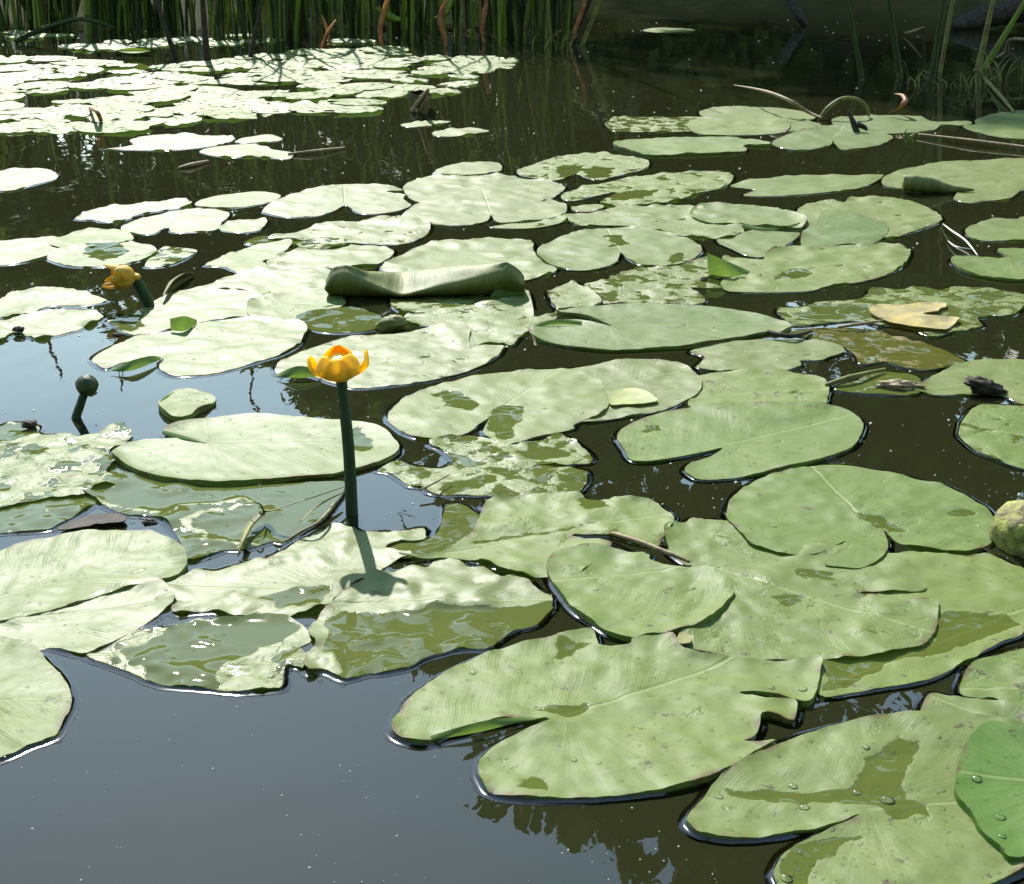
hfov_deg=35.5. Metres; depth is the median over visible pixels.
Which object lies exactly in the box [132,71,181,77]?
lily pad
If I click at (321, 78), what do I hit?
lily pad
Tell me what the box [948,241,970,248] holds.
pale root
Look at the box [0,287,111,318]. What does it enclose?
lily pad
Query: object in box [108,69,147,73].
lily pad
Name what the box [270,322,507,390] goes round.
lily pad
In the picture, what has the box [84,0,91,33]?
reed stalk
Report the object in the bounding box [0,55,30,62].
lily pad
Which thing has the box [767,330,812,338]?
dead straw
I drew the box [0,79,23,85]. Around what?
lily pad
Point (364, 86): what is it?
lily pad
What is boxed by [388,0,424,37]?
reed clump
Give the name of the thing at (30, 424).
dark crumb
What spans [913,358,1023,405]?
lily pad
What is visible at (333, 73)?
lily pad
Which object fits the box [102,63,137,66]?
lily pad
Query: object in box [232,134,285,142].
lily pad
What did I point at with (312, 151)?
dead twig
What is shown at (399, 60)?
lily pad
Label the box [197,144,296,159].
lily pad
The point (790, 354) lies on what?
lily pad
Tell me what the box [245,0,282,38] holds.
reed clump
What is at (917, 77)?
weed tuft
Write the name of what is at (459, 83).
lily pad
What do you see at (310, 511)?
bent grass
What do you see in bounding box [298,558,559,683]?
lily pad
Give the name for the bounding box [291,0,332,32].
reed clump
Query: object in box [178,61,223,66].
lily pad
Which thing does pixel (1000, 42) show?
reed stalk
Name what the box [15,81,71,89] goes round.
lily pad
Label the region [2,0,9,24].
reed clump
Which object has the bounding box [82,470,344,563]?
lily pad
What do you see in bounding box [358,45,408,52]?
lily pad
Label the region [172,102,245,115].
lily pad
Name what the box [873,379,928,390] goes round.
bark scrap
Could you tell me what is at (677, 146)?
lily pad
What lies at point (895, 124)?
lily pad
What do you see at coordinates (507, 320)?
lily pad
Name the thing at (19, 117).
lily pad
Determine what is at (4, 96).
lily pad
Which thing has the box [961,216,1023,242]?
lily pad
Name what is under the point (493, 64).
lily pad
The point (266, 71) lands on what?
lily pad
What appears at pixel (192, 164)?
dead twig
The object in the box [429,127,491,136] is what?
lily pad
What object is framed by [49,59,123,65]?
lily pad
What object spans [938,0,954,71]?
reed stalk
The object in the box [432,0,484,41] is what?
reed clump
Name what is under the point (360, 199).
lily pad
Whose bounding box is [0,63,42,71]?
lily pad
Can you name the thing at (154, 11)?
reed clump
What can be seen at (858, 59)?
reed stalk
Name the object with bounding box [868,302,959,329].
dead leaf
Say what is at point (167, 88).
lily pad
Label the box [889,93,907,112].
curled leaf
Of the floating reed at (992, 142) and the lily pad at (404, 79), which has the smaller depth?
the floating reed at (992, 142)
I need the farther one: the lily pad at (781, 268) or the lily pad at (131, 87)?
the lily pad at (131, 87)
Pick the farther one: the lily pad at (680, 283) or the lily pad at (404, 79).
the lily pad at (404, 79)
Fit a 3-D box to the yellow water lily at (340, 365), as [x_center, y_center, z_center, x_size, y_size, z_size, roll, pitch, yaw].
[-0.192,0.012,1.802,0.069,0.245,0.045,0,20,0]
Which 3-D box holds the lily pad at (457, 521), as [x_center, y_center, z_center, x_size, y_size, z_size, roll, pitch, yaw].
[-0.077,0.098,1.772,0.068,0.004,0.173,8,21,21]
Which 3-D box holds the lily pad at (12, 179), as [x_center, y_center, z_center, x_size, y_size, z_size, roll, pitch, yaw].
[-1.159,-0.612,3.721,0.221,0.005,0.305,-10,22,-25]
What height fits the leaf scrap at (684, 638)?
0.002 m
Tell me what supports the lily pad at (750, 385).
on the water
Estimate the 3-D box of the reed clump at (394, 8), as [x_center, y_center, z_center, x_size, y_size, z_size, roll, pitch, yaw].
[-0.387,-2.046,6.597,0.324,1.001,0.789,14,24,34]
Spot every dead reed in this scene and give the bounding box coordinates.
[321,15,330,44]
[321,20,336,46]
[377,0,389,45]
[437,0,447,46]
[480,0,488,43]
[571,0,586,39]
[735,85,822,118]
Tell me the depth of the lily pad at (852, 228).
3.19 m
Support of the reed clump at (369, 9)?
in the water
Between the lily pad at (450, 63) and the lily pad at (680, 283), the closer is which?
the lily pad at (680, 283)
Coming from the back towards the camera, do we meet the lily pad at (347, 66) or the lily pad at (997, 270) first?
the lily pad at (347, 66)
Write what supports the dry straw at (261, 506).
on the bent grass at (252, 522)
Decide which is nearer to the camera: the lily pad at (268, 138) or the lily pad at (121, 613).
the lily pad at (121, 613)
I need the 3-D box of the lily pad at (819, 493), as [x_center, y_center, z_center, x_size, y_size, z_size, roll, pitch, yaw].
[0.390,0.076,1.828,0.313,0.007,0.299,-6,21,-17]
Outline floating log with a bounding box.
[950,0,1023,30]
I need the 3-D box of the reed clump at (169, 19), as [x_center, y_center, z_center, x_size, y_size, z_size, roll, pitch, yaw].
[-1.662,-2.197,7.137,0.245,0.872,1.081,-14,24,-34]
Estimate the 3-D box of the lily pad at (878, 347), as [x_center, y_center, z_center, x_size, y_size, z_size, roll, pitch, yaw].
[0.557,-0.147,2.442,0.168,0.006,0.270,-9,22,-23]
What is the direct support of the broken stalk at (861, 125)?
on the lily pad at (844, 137)
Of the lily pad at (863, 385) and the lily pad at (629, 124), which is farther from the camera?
the lily pad at (629, 124)
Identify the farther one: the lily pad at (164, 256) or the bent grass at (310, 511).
the lily pad at (164, 256)
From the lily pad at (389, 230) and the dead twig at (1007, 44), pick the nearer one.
the lily pad at (389, 230)
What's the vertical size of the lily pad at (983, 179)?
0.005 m
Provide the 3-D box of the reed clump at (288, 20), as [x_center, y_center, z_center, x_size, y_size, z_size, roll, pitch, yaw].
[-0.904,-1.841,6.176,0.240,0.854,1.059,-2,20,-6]
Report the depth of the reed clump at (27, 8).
7.05 m
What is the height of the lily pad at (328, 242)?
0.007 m
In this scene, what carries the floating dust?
on the water
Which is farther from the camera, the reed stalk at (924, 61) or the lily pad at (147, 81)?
the reed stalk at (924, 61)
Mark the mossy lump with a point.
(1006, 533)
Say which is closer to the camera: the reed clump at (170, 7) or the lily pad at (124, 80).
the lily pad at (124, 80)
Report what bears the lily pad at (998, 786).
on the lily pad at (836, 764)
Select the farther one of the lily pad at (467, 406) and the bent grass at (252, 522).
the lily pad at (467, 406)
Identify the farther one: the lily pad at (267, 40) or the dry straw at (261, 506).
the lily pad at (267, 40)
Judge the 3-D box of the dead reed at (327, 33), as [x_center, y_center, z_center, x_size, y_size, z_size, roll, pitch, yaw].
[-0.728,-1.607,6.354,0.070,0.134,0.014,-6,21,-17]
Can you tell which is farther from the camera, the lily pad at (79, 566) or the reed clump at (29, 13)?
the reed clump at (29, 13)
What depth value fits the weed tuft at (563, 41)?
6.24 m
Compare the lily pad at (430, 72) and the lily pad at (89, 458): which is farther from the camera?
the lily pad at (430, 72)
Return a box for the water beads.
[2,69,1023,883]
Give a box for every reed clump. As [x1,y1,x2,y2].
[0,0,33,30]
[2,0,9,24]
[10,0,65,28]
[17,0,56,22]
[22,0,80,27]
[29,0,72,18]
[48,0,77,31]
[53,0,120,31]
[98,0,133,21]
[107,0,140,31]
[120,0,142,24]
[126,0,163,28]
[142,0,175,18]
[147,0,195,27]
[163,0,193,30]
[207,0,238,14]
[210,0,250,39]
[236,0,273,37]
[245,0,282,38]
[257,0,293,44]
[269,0,301,41]
[289,0,307,33]
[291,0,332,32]
[292,0,318,15]
[313,0,339,8]
[317,0,360,25]
[343,0,378,39]
[359,0,372,16]
[371,0,383,13]
[379,0,427,28]
[379,0,438,39]
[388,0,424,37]
[419,0,457,35]
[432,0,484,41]
[465,0,524,27]
[470,0,514,45]
[486,0,521,36]
[488,0,535,30]
[512,0,545,43]
[516,0,534,20]
[522,0,570,45]
[535,0,573,38]
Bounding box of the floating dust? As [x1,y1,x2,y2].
[2,20,1021,881]
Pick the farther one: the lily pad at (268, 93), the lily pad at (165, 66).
the lily pad at (165, 66)
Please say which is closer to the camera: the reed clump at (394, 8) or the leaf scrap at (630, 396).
the leaf scrap at (630, 396)
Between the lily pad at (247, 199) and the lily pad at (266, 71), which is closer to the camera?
the lily pad at (247, 199)
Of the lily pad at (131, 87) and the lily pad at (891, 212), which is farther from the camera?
the lily pad at (131, 87)
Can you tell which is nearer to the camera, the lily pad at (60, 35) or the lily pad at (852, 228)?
the lily pad at (852, 228)
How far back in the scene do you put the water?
2.31 m
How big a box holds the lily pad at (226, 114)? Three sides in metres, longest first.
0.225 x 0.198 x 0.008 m
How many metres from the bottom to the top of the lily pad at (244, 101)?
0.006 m
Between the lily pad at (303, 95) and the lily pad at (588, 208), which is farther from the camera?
the lily pad at (303, 95)
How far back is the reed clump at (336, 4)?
7.98 m
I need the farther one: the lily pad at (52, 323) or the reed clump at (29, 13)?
the reed clump at (29, 13)
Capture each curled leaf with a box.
[162,272,193,296]
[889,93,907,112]
[901,175,973,193]
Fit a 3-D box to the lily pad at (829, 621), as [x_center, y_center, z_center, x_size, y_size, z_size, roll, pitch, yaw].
[0.290,0.141,1.648,0.269,0.008,0.351,0,20,0]
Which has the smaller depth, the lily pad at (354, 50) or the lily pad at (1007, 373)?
the lily pad at (1007, 373)
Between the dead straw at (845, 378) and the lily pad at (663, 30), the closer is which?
the dead straw at (845, 378)
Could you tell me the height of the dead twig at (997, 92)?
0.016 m
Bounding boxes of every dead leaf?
[57,513,126,530]
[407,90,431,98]
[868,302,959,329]
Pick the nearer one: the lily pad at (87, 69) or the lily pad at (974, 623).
the lily pad at (974, 623)
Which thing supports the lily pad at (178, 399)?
on the water
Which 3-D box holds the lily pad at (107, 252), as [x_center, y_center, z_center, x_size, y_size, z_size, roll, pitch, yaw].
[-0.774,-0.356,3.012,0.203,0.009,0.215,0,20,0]
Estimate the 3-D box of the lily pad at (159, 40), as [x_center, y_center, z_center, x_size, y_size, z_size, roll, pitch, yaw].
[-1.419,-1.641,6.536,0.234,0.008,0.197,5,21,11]
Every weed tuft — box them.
[532,28,578,52]
[889,63,947,84]
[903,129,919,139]
[910,71,1000,92]
[971,47,1023,83]
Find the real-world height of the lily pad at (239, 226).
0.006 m
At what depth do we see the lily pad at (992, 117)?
4.63 m
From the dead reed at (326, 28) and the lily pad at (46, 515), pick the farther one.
the dead reed at (326, 28)
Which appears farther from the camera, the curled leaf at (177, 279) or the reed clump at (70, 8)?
the reed clump at (70, 8)
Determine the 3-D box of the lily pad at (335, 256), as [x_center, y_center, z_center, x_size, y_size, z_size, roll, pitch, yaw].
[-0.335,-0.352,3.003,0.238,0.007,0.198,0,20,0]
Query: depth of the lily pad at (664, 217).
3.30 m
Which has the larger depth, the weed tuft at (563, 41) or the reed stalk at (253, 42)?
the weed tuft at (563, 41)
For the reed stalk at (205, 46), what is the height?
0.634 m
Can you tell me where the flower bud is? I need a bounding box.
[71,374,98,418]
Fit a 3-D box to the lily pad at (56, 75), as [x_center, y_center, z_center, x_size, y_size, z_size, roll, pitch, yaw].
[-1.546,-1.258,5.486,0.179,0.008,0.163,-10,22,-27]
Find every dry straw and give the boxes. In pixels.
[243,502,264,511]
[285,502,336,540]
[419,474,449,490]
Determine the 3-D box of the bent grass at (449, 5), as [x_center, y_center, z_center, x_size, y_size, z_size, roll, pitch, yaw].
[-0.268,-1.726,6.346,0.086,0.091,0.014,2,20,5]
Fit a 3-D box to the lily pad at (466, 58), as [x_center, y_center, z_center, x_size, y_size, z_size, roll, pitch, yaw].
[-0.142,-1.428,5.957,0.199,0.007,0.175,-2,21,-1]
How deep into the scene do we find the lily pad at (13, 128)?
4.42 m
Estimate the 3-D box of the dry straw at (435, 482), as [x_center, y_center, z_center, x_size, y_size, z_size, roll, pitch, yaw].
[-0.089,0.047,1.884,0.006,0.006,0.058,14,24,34]
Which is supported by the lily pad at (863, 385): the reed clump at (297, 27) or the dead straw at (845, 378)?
the dead straw at (845, 378)
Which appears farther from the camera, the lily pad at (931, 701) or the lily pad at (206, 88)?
the lily pad at (206, 88)
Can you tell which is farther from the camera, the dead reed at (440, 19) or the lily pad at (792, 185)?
the dead reed at (440, 19)
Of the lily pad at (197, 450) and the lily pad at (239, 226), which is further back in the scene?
the lily pad at (239, 226)
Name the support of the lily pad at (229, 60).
on the water
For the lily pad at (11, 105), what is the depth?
4.82 m
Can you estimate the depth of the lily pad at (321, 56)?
6.00 m
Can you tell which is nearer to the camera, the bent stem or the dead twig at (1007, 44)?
the bent stem
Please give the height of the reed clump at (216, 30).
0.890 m
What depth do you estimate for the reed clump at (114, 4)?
6.93 m
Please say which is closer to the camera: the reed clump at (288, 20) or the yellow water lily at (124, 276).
the yellow water lily at (124, 276)
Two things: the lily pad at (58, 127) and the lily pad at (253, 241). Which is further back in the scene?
the lily pad at (58, 127)
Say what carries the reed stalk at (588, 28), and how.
in the water
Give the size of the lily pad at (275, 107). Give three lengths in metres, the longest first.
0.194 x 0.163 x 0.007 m
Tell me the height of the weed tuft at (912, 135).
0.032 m
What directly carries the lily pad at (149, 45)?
on the water
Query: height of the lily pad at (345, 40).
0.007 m
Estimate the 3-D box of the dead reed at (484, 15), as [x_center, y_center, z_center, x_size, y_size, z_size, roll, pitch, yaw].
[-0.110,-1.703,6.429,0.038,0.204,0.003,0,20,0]
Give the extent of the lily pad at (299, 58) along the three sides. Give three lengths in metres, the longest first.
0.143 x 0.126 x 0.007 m
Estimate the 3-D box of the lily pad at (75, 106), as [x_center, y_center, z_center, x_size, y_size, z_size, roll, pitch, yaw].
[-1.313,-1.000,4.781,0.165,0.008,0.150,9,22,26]
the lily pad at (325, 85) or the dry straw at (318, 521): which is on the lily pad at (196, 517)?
the dry straw at (318, 521)
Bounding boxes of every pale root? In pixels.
[943,224,977,255]
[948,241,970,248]
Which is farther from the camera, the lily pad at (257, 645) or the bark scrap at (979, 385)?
the bark scrap at (979, 385)
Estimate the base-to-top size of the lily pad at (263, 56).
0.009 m
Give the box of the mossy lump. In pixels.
[989,500,1023,557]
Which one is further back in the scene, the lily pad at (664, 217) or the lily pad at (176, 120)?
the lily pad at (176, 120)
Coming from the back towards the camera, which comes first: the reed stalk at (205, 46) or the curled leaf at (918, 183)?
the reed stalk at (205, 46)
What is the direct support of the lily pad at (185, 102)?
on the water
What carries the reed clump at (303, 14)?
in the water
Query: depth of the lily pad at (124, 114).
4.63 m
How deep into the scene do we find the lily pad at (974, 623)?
1.55 m
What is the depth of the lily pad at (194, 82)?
5.31 m
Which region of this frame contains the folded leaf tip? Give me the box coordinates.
[375,314,406,330]
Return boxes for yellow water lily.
[102,264,154,307]
[307,345,368,515]
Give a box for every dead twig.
[89,107,102,121]
[178,160,208,168]
[288,147,345,154]
[410,88,429,112]
[904,26,923,33]
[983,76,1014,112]
[995,37,1023,58]
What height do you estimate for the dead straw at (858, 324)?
0.011 m
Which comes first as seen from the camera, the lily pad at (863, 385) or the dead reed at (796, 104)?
the lily pad at (863, 385)
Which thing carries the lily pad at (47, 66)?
on the water
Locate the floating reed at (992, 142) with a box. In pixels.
[918,133,1023,147]
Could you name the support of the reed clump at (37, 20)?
in the water
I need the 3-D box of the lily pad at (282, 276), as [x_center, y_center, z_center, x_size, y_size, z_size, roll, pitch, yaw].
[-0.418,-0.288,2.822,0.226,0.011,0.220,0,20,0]
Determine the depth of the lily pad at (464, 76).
5.45 m
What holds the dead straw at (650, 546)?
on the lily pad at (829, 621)
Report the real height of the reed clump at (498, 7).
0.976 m
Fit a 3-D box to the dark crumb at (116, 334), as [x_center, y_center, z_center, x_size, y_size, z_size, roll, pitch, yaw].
[-0.613,-0.166,2.478,0.016,0.009,0.013,0,20,0]
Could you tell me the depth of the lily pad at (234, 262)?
3.00 m
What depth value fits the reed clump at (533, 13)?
7.43 m
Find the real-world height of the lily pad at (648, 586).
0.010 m
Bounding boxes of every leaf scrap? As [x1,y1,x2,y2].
[609,388,657,405]
[677,631,691,644]
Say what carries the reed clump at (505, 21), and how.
in the water
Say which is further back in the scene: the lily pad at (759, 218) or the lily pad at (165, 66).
the lily pad at (165, 66)
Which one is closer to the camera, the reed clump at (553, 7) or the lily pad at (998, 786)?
the lily pad at (998, 786)
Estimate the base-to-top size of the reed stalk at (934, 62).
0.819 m
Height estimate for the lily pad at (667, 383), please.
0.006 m
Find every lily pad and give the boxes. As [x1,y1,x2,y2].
[0,30,29,33]
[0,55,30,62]
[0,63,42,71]
[0,69,53,75]
[0,74,52,80]
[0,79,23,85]
[0,85,27,92]
[0,92,25,100]
[0,101,25,110]
[0,108,44,114]
[0,114,33,120]
[0,123,47,133]
[0,168,61,192]
[0,236,57,266]
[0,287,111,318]
[0,308,107,342]
[0,421,136,507]
[0,494,97,536]
[0,529,187,621]
[0,576,174,658]
[0,636,79,764]
[5,33,54,38]
[9,117,70,124]
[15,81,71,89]
[24,55,77,61]
[24,89,67,93]
[25,107,90,119]
[27,120,85,133]
[33,63,66,68]
[35,73,86,78]
[40,33,75,36]
[43,240,158,268]
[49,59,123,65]
[49,103,95,110]
[49,228,137,247]
[51,99,96,103]
[56,65,103,73]
[58,43,92,48]
[67,81,119,88]
[69,43,129,50]
[71,198,194,222]
[72,119,150,132]
[80,612,310,696]
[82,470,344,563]
[86,108,146,121]
[87,95,156,105]
[87,104,154,113]
[87,315,310,378]
[94,75,152,83]
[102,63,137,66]
[102,133,237,150]
[103,39,131,43]
[103,279,269,336]
[106,84,163,89]
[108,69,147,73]
[112,413,404,485]
[115,48,150,52]
[117,208,232,235]
[126,84,198,94]
[126,90,190,102]
[128,43,175,47]
[129,78,179,84]
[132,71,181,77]
[136,37,193,43]
[141,114,201,125]
[141,246,200,268]
[144,107,195,116]
[149,63,181,68]
[156,73,213,80]
[158,388,215,420]
[160,67,224,71]
[164,523,430,617]
[172,36,212,41]
[172,85,237,92]
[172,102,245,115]
[173,101,212,105]
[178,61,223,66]
[181,80,227,84]
[183,89,262,100]
[193,191,282,208]
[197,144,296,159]
[201,40,242,45]
[201,239,291,273]
[202,108,273,119]
[206,97,268,107]
[210,261,331,294]
[211,58,271,63]
[213,63,260,68]
[214,76,280,84]
[217,217,270,233]
[221,73,260,76]
[226,33,251,36]
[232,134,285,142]
[235,53,297,59]
[238,90,294,96]
[240,38,283,43]
[241,234,301,246]
[244,101,301,113]
[247,67,313,75]
[247,288,349,318]
[251,74,315,81]
[258,61,319,69]
[259,183,413,217]
[266,244,397,268]
[268,215,433,245]
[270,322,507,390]
[272,92,332,99]
[275,56,308,61]
[287,48,350,54]
[288,100,345,113]
[295,74,351,83]
[296,237,351,248]
[296,307,384,334]
[297,81,340,88]
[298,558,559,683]
[303,58,365,66]
[304,69,361,76]
[307,54,338,58]
[314,87,362,94]
[322,64,369,69]
[325,105,383,113]
[325,262,525,298]
[327,38,374,42]
[327,99,386,105]
[328,48,376,54]
[331,53,387,58]
[334,82,394,90]
[340,58,398,68]
[341,69,412,78]
[356,89,407,98]
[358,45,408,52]
[372,432,597,497]
[374,52,411,55]
[374,64,410,67]
[376,237,560,281]
[380,57,425,63]
[382,368,608,443]
[383,627,822,804]
[386,83,435,90]
[386,295,499,314]
[388,502,478,557]
[391,76,427,82]
[398,120,452,127]
[399,188,569,226]
[399,491,680,578]
[400,173,568,202]
[402,54,451,60]
[402,280,600,347]
[411,69,450,74]
[414,88,461,94]
[418,65,451,69]
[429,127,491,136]
[429,161,504,175]
[431,60,478,66]
[439,80,477,86]
[442,65,495,73]
[447,55,499,61]
[447,73,478,78]
[464,60,515,68]
[487,214,567,229]
[492,57,518,62]
[514,151,651,180]
[527,303,791,353]
[536,226,705,271]
[541,543,734,643]
[558,170,735,205]
[566,203,743,239]
[566,359,701,424]
[569,204,606,212]
[581,256,721,304]
[602,116,710,132]
[610,136,771,156]
[611,401,868,483]
[643,28,694,32]
[661,517,938,660]
[677,710,1023,883]
[685,116,790,135]
[686,339,846,371]
[688,368,833,406]
[690,202,806,231]
[697,106,816,120]
[707,242,913,293]
[713,230,799,257]
[719,463,995,568]
[728,174,883,196]
[770,124,895,150]
[772,286,1023,338]
[787,118,822,131]
[789,327,967,371]
[794,195,945,238]
[801,209,887,244]
[817,551,1023,701]
[829,115,973,133]
[832,371,922,396]
[878,158,1023,203]
[912,691,1023,721]
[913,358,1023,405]
[947,248,1023,282]
[951,644,1023,704]
[952,403,1023,471]
[954,721,1023,861]
[960,116,1023,139]
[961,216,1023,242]
[972,110,1023,123]
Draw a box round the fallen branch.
[786,0,807,25]
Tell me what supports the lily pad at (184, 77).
on the water
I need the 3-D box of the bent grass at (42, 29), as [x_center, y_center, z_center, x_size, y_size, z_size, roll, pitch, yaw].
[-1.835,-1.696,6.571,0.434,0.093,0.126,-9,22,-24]
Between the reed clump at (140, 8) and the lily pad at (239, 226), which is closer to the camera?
the lily pad at (239, 226)
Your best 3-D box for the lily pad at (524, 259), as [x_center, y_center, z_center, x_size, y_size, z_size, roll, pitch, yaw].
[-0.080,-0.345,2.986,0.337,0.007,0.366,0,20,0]
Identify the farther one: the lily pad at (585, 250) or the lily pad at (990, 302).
the lily pad at (585, 250)
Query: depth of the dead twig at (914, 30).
6.65 m
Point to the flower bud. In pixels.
(86, 385)
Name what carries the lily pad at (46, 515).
on the water
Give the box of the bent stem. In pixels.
[818,96,869,119]
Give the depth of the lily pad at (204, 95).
5.04 m
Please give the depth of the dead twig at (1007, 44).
5.68 m
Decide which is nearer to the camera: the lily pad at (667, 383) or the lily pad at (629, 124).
the lily pad at (667, 383)
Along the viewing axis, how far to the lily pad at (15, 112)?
4.68 m
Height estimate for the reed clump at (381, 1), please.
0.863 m
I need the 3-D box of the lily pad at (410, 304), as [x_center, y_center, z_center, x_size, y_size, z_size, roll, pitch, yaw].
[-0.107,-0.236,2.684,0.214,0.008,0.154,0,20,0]
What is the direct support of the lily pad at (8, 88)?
on the water
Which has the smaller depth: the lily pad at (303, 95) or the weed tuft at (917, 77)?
the lily pad at (303, 95)
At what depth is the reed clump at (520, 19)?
6.47 m
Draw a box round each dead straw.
[611,531,689,562]
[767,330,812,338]
[825,368,885,385]
[838,319,883,327]
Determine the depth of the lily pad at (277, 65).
5.75 m
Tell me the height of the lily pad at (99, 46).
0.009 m
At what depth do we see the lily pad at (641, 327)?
2.54 m
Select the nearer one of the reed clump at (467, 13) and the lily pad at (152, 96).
the lily pad at (152, 96)
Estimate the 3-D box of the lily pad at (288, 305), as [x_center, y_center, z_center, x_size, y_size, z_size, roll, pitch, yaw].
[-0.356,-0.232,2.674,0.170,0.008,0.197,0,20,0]
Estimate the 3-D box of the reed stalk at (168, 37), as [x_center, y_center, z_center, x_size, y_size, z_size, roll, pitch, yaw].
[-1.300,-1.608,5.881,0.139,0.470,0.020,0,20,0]
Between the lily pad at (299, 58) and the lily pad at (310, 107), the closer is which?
the lily pad at (310, 107)
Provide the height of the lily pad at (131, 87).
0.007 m
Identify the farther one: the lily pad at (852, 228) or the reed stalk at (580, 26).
the reed stalk at (580, 26)
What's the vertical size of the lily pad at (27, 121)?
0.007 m
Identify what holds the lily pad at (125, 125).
on the water
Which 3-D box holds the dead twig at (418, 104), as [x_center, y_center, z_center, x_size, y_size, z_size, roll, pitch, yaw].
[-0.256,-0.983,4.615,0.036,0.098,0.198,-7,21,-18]
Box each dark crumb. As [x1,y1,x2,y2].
[12,326,23,331]
[21,419,37,428]
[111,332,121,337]
[141,518,157,526]
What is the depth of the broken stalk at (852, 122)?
4.36 m
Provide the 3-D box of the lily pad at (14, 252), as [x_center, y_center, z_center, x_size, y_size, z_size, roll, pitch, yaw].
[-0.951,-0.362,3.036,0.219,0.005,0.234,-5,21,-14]
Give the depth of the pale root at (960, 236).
3.10 m
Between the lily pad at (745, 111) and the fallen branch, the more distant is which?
the fallen branch
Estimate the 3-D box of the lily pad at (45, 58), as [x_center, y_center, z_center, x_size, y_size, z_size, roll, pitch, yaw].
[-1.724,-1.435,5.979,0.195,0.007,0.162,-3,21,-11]
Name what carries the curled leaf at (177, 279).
on the water
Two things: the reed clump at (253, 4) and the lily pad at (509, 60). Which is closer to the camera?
the lily pad at (509, 60)
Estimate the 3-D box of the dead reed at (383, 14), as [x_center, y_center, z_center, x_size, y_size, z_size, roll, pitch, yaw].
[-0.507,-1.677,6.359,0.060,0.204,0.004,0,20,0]
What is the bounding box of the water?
[0,0,1023,883]
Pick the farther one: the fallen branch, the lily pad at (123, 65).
the fallen branch
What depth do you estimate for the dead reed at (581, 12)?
6.36 m
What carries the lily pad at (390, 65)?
on the water
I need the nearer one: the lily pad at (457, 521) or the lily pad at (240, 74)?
the lily pad at (457, 521)
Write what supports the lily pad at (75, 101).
on the water
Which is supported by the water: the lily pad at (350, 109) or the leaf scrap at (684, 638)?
the lily pad at (350, 109)
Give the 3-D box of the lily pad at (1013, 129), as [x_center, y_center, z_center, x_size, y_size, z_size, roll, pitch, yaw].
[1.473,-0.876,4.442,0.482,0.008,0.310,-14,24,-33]
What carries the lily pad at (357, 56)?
on the water
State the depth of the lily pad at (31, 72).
5.58 m
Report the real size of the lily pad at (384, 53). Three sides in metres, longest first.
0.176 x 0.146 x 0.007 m
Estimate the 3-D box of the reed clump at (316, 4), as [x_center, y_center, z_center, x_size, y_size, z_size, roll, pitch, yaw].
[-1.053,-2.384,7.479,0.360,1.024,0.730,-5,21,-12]
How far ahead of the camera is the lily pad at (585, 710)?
1.39 m
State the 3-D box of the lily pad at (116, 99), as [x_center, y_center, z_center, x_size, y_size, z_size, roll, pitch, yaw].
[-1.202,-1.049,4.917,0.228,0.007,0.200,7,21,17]
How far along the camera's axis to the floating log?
6.98 m
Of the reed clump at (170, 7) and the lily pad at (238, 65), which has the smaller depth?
the lily pad at (238, 65)
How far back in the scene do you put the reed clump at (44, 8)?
7.06 m
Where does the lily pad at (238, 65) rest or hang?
on the water
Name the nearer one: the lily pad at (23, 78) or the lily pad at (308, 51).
the lily pad at (23, 78)
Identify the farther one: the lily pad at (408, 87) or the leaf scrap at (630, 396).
the lily pad at (408, 87)
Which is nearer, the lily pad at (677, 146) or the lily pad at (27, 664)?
the lily pad at (27, 664)
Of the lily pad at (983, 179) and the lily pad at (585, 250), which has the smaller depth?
the lily pad at (585, 250)
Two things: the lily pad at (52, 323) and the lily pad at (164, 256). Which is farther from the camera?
the lily pad at (164, 256)
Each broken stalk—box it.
[847,111,859,131]
[855,121,867,130]
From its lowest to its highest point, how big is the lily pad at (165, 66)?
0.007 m
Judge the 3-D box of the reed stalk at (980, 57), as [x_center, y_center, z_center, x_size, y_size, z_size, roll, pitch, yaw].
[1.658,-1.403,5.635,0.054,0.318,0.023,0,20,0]
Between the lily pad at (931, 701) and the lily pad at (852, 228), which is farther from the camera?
the lily pad at (852, 228)
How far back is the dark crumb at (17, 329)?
2.50 m
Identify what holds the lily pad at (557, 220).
on the water
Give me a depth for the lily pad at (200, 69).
5.64 m
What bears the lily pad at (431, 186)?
on the water
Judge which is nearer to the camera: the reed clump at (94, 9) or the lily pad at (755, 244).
the lily pad at (755, 244)
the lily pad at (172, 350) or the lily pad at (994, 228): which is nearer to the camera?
the lily pad at (172, 350)
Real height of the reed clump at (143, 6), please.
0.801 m
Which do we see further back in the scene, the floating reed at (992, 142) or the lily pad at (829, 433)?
the floating reed at (992, 142)
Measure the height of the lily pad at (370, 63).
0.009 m
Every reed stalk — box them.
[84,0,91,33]
[154,0,178,59]
[200,0,210,60]
[207,0,212,29]
[248,0,263,56]
[570,0,591,43]
[580,0,601,44]
[845,0,864,78]
[887,0,902,77]
[923,39,926,74]
[927,0,945,81]
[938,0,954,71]
[975,0,994,69]
[982,0,1023,68]
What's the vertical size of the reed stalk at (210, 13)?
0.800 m
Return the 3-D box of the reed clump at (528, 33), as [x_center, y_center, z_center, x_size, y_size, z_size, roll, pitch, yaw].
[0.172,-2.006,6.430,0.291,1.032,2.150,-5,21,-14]
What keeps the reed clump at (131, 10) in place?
in the water
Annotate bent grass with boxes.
[14,17,117,43]
[237,486,344,555]
[300,493,341,521]
[376,7,399,21]
[434,0,453,18]
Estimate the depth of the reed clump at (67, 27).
6.92 m
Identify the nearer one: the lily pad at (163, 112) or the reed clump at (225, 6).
the lily pad at (163, 112)
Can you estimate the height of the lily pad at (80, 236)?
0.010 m
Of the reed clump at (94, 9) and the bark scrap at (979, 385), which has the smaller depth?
the bark scrap at (979, 385)
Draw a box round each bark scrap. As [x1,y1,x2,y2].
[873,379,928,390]
[963,375,1007,396]
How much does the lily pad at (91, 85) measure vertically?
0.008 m

